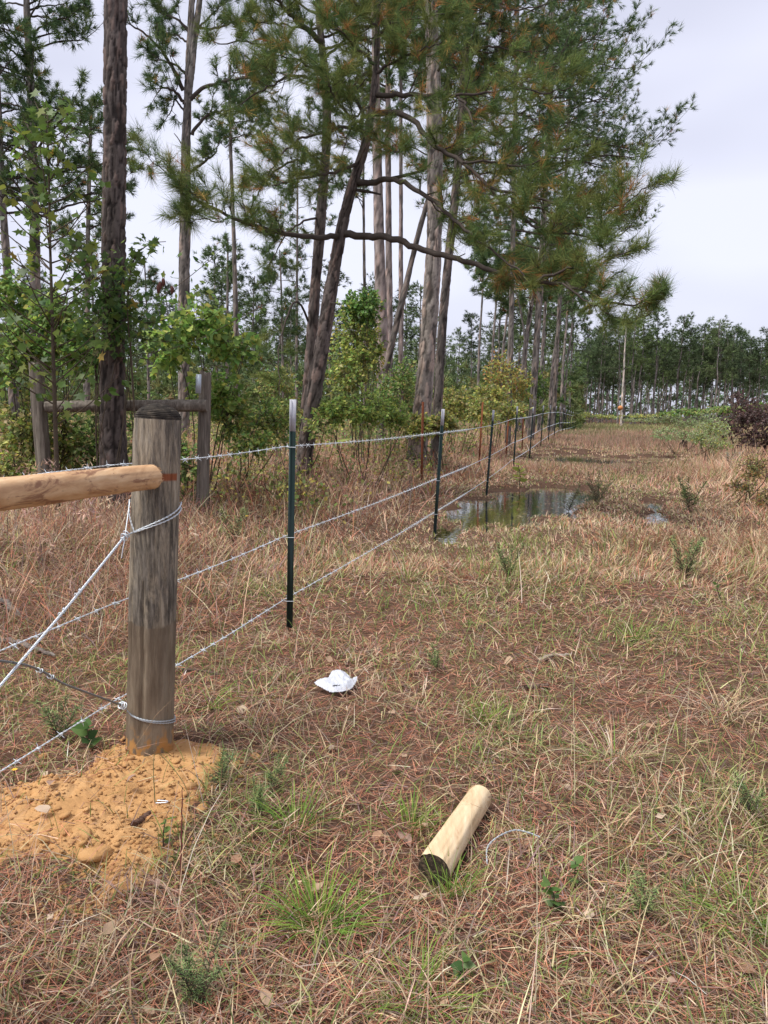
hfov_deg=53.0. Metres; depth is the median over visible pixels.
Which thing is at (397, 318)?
pine tree
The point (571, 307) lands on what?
pine tree
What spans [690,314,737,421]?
pine tree
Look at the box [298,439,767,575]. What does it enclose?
short grass
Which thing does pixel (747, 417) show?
shrub
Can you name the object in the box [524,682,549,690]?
stick
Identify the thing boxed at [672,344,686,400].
pine tree
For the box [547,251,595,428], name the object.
pine tree
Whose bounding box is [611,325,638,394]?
pine tree
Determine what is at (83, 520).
seed heads
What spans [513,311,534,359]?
pine tree
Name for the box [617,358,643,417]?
pine tree
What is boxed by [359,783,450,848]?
grass tussock
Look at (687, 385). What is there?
pine tree
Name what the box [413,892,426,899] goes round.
dead leaf
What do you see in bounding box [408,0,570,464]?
pine tree
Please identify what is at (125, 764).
clay clod
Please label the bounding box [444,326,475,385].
pine tree
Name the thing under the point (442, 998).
dead leaf
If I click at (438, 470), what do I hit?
post
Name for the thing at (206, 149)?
pine tree
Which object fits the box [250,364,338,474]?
shrub
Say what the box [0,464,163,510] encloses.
brace rail
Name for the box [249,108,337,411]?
pine tree
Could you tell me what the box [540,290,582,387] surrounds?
pine tree
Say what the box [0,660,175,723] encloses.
brace wire
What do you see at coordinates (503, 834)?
wire offcut
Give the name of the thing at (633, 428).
tall dry grass
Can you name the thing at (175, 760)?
clay clod
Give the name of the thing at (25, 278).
pine tree
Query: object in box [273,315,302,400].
pine tree
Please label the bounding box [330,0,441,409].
pine tree
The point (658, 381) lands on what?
pine tree
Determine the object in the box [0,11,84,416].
pine tree
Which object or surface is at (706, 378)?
pine tree
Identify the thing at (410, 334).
pine tree
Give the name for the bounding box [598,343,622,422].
pine tree
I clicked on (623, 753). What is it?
grass tussock
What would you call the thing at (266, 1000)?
dead leaf
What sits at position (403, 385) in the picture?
shrub
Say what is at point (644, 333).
pine tree
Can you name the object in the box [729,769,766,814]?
feathery weed
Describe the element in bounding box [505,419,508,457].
rusty post
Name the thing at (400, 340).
pine tree
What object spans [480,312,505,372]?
pine tree
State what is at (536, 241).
pine tree
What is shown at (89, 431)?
shrub
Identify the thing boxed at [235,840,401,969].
grass tussock
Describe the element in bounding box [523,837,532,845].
dead leaf
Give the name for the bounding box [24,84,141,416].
pine tree
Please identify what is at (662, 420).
shrub
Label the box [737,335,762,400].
pine tree
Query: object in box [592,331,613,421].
pine tree
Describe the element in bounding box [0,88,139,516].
sweetgum sapling
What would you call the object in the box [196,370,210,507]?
old post
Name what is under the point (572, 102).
pine tree
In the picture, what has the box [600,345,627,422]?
pine tree
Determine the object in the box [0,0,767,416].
sky
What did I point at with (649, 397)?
pine tree
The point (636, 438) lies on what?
tall dry grass
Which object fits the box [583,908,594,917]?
dead leaf
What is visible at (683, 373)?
pine tree
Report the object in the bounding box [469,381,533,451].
shrub
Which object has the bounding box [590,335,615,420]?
pine tree
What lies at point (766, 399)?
pine tree
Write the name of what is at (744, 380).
pine tree
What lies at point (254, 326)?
pine tree
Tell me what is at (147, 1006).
dead leaf
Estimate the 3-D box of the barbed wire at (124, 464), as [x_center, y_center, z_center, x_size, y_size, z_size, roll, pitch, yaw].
[11.379,-6.103,48.572,0.058,0.402,99.283,3,8,15]
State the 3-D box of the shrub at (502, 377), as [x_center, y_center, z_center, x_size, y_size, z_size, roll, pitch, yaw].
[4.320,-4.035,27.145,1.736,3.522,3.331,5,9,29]
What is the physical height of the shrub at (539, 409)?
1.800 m
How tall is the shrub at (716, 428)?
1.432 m
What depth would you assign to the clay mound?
2.75 m
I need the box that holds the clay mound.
[0,739,240,920]
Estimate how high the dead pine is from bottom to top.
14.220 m
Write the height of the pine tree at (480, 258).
9.644 m
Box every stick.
[0,597,23,616]
[0,637,56,657]
[130,810,150,826]
[177,668,217,675]
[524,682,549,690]
[537,653,570,662]
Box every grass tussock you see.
[174,678,239,716]
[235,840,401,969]
[240,770,348,861]
[336,925,510,1023]
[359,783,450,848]
[384,561,436,583]
[406,842,504,910]
[457,699,512,731]
[487,521,543,547]
[546,708,682,787]
[605,615,663,645]
[653,668,767,735]
[654,851,767,955]
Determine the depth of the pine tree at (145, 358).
112.41 m
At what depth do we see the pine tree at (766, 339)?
126.17 m
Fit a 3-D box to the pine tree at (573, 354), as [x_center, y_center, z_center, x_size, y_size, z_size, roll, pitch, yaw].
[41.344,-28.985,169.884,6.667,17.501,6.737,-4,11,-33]
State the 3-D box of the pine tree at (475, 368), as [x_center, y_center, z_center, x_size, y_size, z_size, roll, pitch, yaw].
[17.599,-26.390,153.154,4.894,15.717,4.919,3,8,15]
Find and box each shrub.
[0,269,100,471]
[0,382,91,476]
[68,390,196,491]
[139,284,262,493]
[211,387,302,489]
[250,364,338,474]
[315,384,415,488]
[323,293,388,461]
[363,356,417,451]
[394,411,461,470]
[432,384,504,455]
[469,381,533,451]
[481,346,535,442]
[512,400,552,434]
[577,411,660,424]
[621,414,686,435]
[650,409,733,454]
[655,401,766,424]
[685,415,733,461]
[714,390,767,454]
[723,447,767,509]
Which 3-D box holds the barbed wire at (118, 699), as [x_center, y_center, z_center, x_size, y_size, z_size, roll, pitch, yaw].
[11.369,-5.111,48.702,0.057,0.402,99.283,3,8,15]
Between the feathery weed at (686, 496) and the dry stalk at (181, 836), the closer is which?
the dry stalk at (181, 836)
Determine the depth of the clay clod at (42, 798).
2.73 m
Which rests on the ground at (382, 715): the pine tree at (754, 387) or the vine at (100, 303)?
the pine tree at (754, 387)
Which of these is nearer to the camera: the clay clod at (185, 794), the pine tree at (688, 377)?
the clay clod at (185, 794)
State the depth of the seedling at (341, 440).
16.08 m
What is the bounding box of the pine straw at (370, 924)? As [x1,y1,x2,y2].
[0,522,767,1023]
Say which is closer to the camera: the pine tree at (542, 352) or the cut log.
the cut log
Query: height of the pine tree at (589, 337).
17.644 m
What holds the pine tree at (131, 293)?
on the ground at (382, 715)
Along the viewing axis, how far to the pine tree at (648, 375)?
139.15 m
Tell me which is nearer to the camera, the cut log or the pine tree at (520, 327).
the cut log
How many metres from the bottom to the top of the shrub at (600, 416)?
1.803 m
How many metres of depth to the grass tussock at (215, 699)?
3.71 m
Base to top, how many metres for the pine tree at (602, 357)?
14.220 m
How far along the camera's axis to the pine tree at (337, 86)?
10.77 m
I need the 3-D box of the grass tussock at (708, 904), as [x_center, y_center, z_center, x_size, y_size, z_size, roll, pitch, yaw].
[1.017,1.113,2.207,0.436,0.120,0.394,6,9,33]
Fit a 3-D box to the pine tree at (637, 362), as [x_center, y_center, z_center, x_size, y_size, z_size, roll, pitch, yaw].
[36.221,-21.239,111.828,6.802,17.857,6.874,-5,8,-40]
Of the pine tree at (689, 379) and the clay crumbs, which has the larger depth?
the pine tree at (689, 379)
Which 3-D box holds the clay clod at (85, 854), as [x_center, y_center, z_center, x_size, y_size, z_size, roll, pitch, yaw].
[-0.916,1.087,2.447,0.120,0.030,0.071,3,11,-38]
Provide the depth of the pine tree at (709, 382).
127.99 m
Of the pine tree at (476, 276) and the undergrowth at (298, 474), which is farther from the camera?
the pine tree at (476, 276)
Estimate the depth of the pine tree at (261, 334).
134.55 m
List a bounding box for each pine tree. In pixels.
[0,0,140,420]
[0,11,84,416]
[6,261,65,344]
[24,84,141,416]
[41,283,49,369]
[77,287,101,396]
[99,0,130,509]
[102,0,287,437]
[125,261,158,388]
[125,311,141,389]
[127,0,686,479]
[128,251,167,399]
[129,316,166,395]
[148,280,177,399]
[168,305,199,366]
[185,0,427,442]
[191,49,283,419]
[191,232,266,386]
[192,244,237,380]
[200,253,243,381]
[234,240,306,402]
[238,271,268,382]
[242,293,270,382]
[248,312,270,365]
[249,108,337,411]
[263,325,294,375]
[271,287,306,380]
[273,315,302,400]
[275,320,298,381]
[292,0,441,431]
[301,259,355,395]
[303,57,410,421]
[324,323,338,382]
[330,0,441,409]
[347,0,461,427]
[354,0,546,445]
[354,273,398,357]
[380,0,538,470]
[393,282,419,369]
[393,332,413,380]
[396,326,418,368]
[403,280,445,374]
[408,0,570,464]
[413,0,699,440]
[434,335,462,385]
[438,0,624,446]
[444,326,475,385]
[456,310,484,387]
[461,206,528,420]
[462,340,481,376]
[463,212,500,385]
[469,247,533,383]
[470,218,540,421]
[471,246,546,433]
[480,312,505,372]
[484,329,506,368]
[495,280,534,393]
[501,325,530,365]
[502,234,574,431]
[506,218,580,300]
[508,0,662,432]
[513,279,579,422]
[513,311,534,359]
[514,242,571,377]
[516,201,583,430]
[532,266,589,431]
[539,271,598,421]
[539,333,553,372]
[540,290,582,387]
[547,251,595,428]
[548,335,575,408]
[560,339,591,391]
[562,296,593,420]
[568,349,589,386]
[569,342,580,368]
[574,321,599,416]
[576,339,600,422]
[578,329,609,421]
[578,348,598,404]
[582,358,612,422]
[584,346,599,422]
[588,331,616,423]
[589,325,623,422]
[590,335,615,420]
[591,343,608,422]
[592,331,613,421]
[593,313,641,423]
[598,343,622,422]
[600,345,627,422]
[605,344,617,420]
[607,306,656,423]
[608,355,620,420]
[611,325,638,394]
[611,352,630,400]
[615,325,644,423]
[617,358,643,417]
[621,324,658,423]
[621,371,645,403]
[624,364,630,418]
[626,311,660,423]
[626,333,655,422]
[626,349,657,422]
[634,335,675,423]
[637,306,672,424]
[640,332,663,422]
[642,346,661,418]
[645,363,653,418]
[647,331,682,409]
[647,336,661,417]
[647,345,674,416]
[652,339,678,410]
[657,353,682,411]
[658,335,671,411]
[658,338,681,411]
[661,325,698,411]
[666,312,698,410]
[669,363,696,407]
[672,324,703,408]
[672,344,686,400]
[676,332,704,420]
[679,341,696,421]
[680,342,704,419]
[681,366,694,420]
[686,320,716,418]
[689,356,708,419]
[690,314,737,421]
[691,356,718,419]
[693,333,714,419]
[693,347,726,418]
[694,343,716,415]
[697,322,740,421]
[702,329,725,414]
[706,327,726,391]
[714,336,737,418]
[715,334,739,421]
[718,325,754,416]
[722,341,737,416]
[724,339,757,423]
[730,323,747,414]
[732,329,760,422]
[733,339,760,420]
[733,342,750,418]
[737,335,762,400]
[741,354,767,402]
[741,364,766,403]
[745,337,767,421]
[746,326,767,401]
[751,352,765,416]
[757,377,767,401]
[758,342,767,422]
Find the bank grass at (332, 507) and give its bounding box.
[0,424,528,664]
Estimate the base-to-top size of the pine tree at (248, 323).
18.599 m
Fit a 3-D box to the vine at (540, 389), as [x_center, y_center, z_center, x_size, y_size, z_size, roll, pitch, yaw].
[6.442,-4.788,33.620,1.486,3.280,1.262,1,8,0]
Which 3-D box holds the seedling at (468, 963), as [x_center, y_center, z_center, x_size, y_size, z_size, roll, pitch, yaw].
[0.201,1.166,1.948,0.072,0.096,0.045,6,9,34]
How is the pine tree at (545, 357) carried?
on the ground at (382, 715)
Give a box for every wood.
[0,332,588,421]
[0,348,767,420]
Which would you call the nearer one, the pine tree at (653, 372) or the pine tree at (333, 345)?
the pine tree at (333, 345)
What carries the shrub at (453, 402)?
on the ground at (382, 715)
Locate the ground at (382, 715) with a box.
[0,417,767,1023]
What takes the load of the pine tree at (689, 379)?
on the ground at (382, 715)
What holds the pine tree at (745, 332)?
on the ground at (382, 715)
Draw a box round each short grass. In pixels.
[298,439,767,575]
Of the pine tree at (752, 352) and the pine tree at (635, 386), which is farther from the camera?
the pine tree at (635, 386)
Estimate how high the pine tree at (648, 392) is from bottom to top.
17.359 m
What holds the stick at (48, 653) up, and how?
on the ground at (382, 715)
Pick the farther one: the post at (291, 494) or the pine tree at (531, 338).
the pine tree at (531, 338)
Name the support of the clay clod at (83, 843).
on the clay mound
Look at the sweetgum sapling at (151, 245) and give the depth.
8.14 m
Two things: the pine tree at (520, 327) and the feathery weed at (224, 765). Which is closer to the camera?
the feathery weed at (224, 765)
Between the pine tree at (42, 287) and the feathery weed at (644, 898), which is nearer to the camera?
the feathery weed at (644, 898)
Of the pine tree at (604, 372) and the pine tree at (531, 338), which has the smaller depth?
the pine tree at (531, 338)
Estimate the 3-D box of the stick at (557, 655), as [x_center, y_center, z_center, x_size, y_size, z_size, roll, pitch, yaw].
[1.018,0.876,4.641,0.254,0.038,0.059,-3,9,-30]
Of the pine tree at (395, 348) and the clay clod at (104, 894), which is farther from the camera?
the pine tree at (395, 348)
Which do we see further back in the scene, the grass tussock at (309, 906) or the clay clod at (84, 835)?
the clay clod at (84, 835)
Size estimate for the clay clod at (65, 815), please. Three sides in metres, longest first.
0.047 x 0.035 x 0.017 m
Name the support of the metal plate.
attached to the old post at (203, 450)
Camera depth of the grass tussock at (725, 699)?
3.83 m
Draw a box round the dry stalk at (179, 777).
[153,754,193,830]
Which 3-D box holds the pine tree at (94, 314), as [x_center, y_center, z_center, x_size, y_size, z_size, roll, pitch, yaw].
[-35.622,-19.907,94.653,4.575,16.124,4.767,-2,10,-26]
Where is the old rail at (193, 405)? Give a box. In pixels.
[44,399,207,412]
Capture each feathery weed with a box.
[32,689,82,739]
[158,913,229,1009]
[204,743,237,786]
[217,506,248,543]
[244,768,269,813]
[263,750,290,791]
[425,640,442,670]
[496,541,525,576]
[560,482,580,511]
[585,468,612,504]
[625,867,662,917]
[667,532,707,576]
[677,475,707,510]
[725,451,742,465]
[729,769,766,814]
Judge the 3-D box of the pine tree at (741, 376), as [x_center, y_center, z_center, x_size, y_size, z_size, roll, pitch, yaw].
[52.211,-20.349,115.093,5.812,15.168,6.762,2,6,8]
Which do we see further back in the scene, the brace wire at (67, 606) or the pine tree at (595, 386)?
the pine tree at (595, 386)
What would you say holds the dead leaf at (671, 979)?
on the pine straw at (370, 924)
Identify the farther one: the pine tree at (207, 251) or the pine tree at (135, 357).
the pine tree at (135, 357)
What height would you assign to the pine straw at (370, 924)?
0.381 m
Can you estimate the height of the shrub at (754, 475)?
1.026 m
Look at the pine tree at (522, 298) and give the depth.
38.93 m
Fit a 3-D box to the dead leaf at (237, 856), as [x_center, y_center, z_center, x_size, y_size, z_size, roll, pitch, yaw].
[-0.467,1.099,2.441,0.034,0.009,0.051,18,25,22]
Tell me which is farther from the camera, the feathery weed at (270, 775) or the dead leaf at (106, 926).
the feathery weed at (270, 775)
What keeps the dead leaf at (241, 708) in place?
on the ground at (382, 715)
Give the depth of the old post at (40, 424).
9.21 m
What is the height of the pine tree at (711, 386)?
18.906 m
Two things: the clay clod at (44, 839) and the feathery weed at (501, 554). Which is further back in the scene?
the feathery weed at (501, 554)
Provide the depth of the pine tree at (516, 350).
102.60 m
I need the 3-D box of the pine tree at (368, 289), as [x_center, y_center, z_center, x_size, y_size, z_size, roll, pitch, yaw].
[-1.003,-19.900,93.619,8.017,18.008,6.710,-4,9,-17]
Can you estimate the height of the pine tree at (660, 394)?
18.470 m
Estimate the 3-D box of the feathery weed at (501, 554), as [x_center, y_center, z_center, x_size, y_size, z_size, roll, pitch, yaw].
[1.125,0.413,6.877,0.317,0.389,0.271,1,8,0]
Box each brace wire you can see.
[0,499,181,687]
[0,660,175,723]
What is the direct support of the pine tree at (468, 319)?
on the ground at (382, 715)
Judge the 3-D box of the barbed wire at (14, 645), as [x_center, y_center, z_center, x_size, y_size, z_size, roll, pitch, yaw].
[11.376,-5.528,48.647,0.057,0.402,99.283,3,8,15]
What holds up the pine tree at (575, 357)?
on the ground at (382, 715)
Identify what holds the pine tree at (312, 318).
on the ground at (382, 715)
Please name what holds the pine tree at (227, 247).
on the ground at (382, 715)
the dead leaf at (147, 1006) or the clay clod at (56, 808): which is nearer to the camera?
the dead leaf at (147, 1006)
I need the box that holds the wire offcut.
[486,829,539,863]
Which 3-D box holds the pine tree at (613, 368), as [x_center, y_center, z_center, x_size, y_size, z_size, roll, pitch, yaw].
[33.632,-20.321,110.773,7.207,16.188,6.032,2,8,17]
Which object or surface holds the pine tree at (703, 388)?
on the ground at (382, 715)
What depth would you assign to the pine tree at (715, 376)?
125.46 m
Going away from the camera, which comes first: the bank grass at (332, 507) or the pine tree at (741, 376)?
the bank grass at (332, 507)
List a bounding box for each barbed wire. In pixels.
[0,422,569,651]
[0,427,571,771]
[3,412,571,476]
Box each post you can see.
[28,362,51,473]
[125,403,181,756]
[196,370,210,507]
[284,399,295,632]
[420,402,423,482]
[433,409,444,533]
[478,402,483,463]
[485,410,494,494]
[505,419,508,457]
[513,406,517,464]
[521,405,524,449]
[529,408,533,457]
[540,406,543,445]
[548,405,550,439]
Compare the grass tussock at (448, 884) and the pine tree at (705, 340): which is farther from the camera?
the pine tree at (705, 340)
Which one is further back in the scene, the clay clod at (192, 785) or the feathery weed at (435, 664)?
the feathery weed at (435, 664)
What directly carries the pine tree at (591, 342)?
on the ground at (382, 715)
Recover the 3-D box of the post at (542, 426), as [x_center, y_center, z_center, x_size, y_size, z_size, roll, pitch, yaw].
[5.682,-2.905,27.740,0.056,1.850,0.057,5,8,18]
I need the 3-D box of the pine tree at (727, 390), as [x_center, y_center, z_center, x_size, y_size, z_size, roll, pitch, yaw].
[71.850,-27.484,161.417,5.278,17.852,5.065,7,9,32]
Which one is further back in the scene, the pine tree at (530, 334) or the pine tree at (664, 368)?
the pine tree at (664, 368)
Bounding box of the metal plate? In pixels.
[195,374,200,392]
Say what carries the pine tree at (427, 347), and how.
on the ground at (382, 715)
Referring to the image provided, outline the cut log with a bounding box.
[418,785,491,885]
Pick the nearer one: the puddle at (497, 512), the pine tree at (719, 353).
the puddle at (497, 512)
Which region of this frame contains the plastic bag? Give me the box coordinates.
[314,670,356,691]
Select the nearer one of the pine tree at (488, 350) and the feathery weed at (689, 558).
the feathery weed at (689, 558)
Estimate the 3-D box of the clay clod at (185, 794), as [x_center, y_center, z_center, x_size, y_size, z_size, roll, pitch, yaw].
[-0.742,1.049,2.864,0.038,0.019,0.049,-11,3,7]
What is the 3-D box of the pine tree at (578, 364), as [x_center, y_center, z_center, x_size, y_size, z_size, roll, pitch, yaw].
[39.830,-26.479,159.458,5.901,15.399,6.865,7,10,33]
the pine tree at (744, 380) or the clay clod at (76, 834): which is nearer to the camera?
the clay clod at (76, 834)
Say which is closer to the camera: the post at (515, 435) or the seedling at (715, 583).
the seedling at (715, 583)
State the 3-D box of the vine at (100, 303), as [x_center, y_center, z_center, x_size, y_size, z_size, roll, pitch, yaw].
[-2.624,-1.625,8.370,2.503,2.724,1.438,6,9,33]
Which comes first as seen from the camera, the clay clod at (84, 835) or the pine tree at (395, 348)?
the clay clod at (84, 835)
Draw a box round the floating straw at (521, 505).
[455,492,661,522]
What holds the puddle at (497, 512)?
on the ground at (382, 715)
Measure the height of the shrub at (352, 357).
3.625 m
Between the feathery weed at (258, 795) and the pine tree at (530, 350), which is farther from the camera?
the pine tree at (530, 350)
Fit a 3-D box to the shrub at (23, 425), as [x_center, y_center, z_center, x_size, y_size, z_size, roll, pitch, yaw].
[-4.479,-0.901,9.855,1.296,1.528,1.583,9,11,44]
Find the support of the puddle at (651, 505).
on the ground at (382, 715)
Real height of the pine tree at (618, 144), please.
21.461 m
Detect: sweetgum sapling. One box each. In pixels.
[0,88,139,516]
[113,233,182,414]
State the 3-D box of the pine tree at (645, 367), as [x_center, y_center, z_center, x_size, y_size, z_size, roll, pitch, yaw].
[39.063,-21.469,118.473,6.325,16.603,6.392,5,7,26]
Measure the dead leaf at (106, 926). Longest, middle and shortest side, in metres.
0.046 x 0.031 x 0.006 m
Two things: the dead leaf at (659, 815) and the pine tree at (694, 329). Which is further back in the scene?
the pine tree at (694, 329)
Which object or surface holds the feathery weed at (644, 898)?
on the ground at (382, 715)
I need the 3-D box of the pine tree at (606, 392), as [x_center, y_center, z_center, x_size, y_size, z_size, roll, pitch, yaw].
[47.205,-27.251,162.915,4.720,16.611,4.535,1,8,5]
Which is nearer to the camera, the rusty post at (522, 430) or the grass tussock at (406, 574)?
the grass tussock at (406, 574)
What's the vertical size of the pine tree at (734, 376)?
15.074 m
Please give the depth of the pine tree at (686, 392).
178.95 m
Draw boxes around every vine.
[31,238,264,468]
[340,286,385,458]
[518,366,549,426]
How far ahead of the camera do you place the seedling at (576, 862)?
2.34 m
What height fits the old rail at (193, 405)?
0.193 m
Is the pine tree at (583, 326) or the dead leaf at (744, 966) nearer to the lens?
the dead leaf at (744, 966)
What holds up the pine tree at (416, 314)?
on the ground at (382, 715)
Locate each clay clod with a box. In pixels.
[36,833,49,842]
[38,752,49,758]
[39,796,48,801]
[50,805,61,811]
[58,811,70,818]
[71,823,90,839]
[72,832,80,837]
[76,845,113,862]
[78,840,87,846]
[99,892,107,900]
[121,761,128,766]
[124,755,134,760]
[170,758,180,763]
[180,790,189,796]
[184,782,197,789]
[196,803,207,812]
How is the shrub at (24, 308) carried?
on the ground at (382, 715)
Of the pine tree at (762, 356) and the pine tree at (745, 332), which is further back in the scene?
the pine tree at (745, 332)
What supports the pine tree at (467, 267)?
on the ground at (382, 715)
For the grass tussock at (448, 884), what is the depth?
2.31 m
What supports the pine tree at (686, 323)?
on the ground at (382, 715)
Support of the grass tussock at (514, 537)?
on the ground at (382, 715)
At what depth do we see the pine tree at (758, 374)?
136.65 m
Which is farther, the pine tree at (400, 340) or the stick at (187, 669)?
the pine tree at (400, 340)
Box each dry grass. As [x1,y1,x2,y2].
[0,414,767,479]
[0,435,767,589]
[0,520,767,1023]
[20,412,766,433]
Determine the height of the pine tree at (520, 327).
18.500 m
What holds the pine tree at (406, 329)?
on the ground at (382, 715)
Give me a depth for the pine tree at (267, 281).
33.18 m
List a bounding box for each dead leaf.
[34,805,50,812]
[103,920,114,934]
[144,1005,154,1013]
[149,952,161,960]
[231,854,241,863]
[237,705,246,712]
[260,988,273,1005]
[312,881,323,890]
[372,830,381,840]
[398,831,411,847]
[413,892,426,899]
[440,997,447,1003]
[504,656,512,664]
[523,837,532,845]
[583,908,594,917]
[655,813,665,818]
[667,976,676,982]
[737,961,755,972]
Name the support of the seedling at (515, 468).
on the ground at (382, 715)
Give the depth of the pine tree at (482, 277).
48.71 m
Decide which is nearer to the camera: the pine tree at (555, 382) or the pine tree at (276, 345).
the pine tree at (555, 382)
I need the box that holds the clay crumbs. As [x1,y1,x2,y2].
[0,734,263,930]
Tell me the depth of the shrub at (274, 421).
10.89 m
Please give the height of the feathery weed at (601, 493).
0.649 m
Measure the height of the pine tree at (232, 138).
17.382 m
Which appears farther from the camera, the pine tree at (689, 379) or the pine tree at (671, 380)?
the pine tree at (689, 379)
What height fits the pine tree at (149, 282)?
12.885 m
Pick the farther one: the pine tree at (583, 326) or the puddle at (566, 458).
the pine tree at (583, 326)
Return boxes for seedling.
[71,718,102,747]
[157,816,176,846]
[328,404,348,461]
[450,951,475,985]
[512,463,527,484]
[540,874,564,914]
[565,856,583,888]
[712,569,727,601]
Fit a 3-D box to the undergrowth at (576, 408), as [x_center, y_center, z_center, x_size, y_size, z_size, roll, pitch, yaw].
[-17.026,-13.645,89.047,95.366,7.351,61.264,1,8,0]
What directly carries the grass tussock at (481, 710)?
on the ground at (382, 715)
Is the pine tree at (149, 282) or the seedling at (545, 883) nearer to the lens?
the seedling at (545, 883)
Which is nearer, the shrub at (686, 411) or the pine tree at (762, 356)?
the shrub at (686, 411)
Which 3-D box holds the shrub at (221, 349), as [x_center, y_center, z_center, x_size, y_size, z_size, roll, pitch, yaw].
[-2.457,-1.637,10.500,1.898,2.885,1.506,-3,9,-28]
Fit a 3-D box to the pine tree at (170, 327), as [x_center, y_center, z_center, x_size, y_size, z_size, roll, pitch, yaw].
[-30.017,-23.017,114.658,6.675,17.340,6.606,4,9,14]
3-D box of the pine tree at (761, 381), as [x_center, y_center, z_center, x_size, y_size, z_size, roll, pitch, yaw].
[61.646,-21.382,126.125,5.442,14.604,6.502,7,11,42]
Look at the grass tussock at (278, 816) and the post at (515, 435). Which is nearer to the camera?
the grass tussock at (278, 816)
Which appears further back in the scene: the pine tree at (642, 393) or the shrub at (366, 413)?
the pine tree at (642, 393)
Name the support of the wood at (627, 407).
on the ground at (382, 715)
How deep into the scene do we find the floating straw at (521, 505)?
12.56 m
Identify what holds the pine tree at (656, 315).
on the ground at (382, 715)
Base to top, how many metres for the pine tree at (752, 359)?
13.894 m
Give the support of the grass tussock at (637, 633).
on the ground at (382, 715)
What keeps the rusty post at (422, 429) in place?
on the ground at (382, 715)
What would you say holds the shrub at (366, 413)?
on the ground at (382, 715)
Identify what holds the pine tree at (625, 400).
on the ground at (382, 715)
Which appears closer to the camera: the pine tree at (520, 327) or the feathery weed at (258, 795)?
the feathery weed at (258, 795)
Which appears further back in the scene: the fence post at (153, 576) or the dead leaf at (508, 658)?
the dead leaf at (508, 658)
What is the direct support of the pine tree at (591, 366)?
on the ground at (382, 715)
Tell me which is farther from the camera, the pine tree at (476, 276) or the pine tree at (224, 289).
the pine tree at (224, 289)
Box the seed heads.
[0,433,453,613]
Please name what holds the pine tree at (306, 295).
on the ground at (382, 715)
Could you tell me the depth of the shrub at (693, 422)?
25.57 m
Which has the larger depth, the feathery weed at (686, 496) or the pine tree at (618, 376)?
the pine tree at (618, 376)
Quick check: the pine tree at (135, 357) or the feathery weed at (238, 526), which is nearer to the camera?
the feathery weed at (238, 526)
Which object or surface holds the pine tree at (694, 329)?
on the ground at (382, 715)
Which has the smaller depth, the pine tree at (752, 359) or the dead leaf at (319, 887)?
the dead leaf at (319, 887)
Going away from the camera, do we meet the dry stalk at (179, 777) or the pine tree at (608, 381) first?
the dry stalk at (179, 777)
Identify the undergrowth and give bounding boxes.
[0,350,589,429]
[0,401,529,523]
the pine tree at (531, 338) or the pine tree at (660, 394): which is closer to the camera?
the pine tree at (531, 338)
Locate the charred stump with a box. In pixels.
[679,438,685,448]
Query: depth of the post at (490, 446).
14.06 m
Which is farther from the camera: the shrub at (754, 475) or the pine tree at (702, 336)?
the pine tree at (702, 336)
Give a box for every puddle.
[382,486,613,543]
[519,454,668,464]
[641,501,668,523]
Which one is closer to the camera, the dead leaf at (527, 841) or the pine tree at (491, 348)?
the dead leaf at (527, 841)
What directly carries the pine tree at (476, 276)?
on the ground at (382, 715)
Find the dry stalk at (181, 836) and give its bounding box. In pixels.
[180,787,182,877]
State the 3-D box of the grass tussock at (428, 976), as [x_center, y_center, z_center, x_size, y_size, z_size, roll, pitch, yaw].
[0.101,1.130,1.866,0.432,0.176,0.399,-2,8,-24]
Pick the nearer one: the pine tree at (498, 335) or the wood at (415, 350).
the pine tree at (498, 335)
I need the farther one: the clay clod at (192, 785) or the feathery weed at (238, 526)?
the feathery weed at (238, 526)
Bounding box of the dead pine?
[619,327,631,425]
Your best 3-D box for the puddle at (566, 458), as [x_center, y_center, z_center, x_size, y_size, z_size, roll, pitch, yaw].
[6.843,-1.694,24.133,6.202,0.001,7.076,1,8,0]
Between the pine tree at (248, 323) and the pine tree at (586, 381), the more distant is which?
the pine tree at (586, 381)
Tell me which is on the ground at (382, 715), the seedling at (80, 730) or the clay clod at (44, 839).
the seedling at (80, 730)
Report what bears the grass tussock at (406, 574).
on the ground at (382, 715)
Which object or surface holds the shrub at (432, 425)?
on the ground at (382, 715)
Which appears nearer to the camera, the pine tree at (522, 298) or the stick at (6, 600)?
the stick at (6, 600)
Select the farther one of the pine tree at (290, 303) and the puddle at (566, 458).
the pine tree at (290, 303)
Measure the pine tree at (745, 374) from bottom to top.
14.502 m
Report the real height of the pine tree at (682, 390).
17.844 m

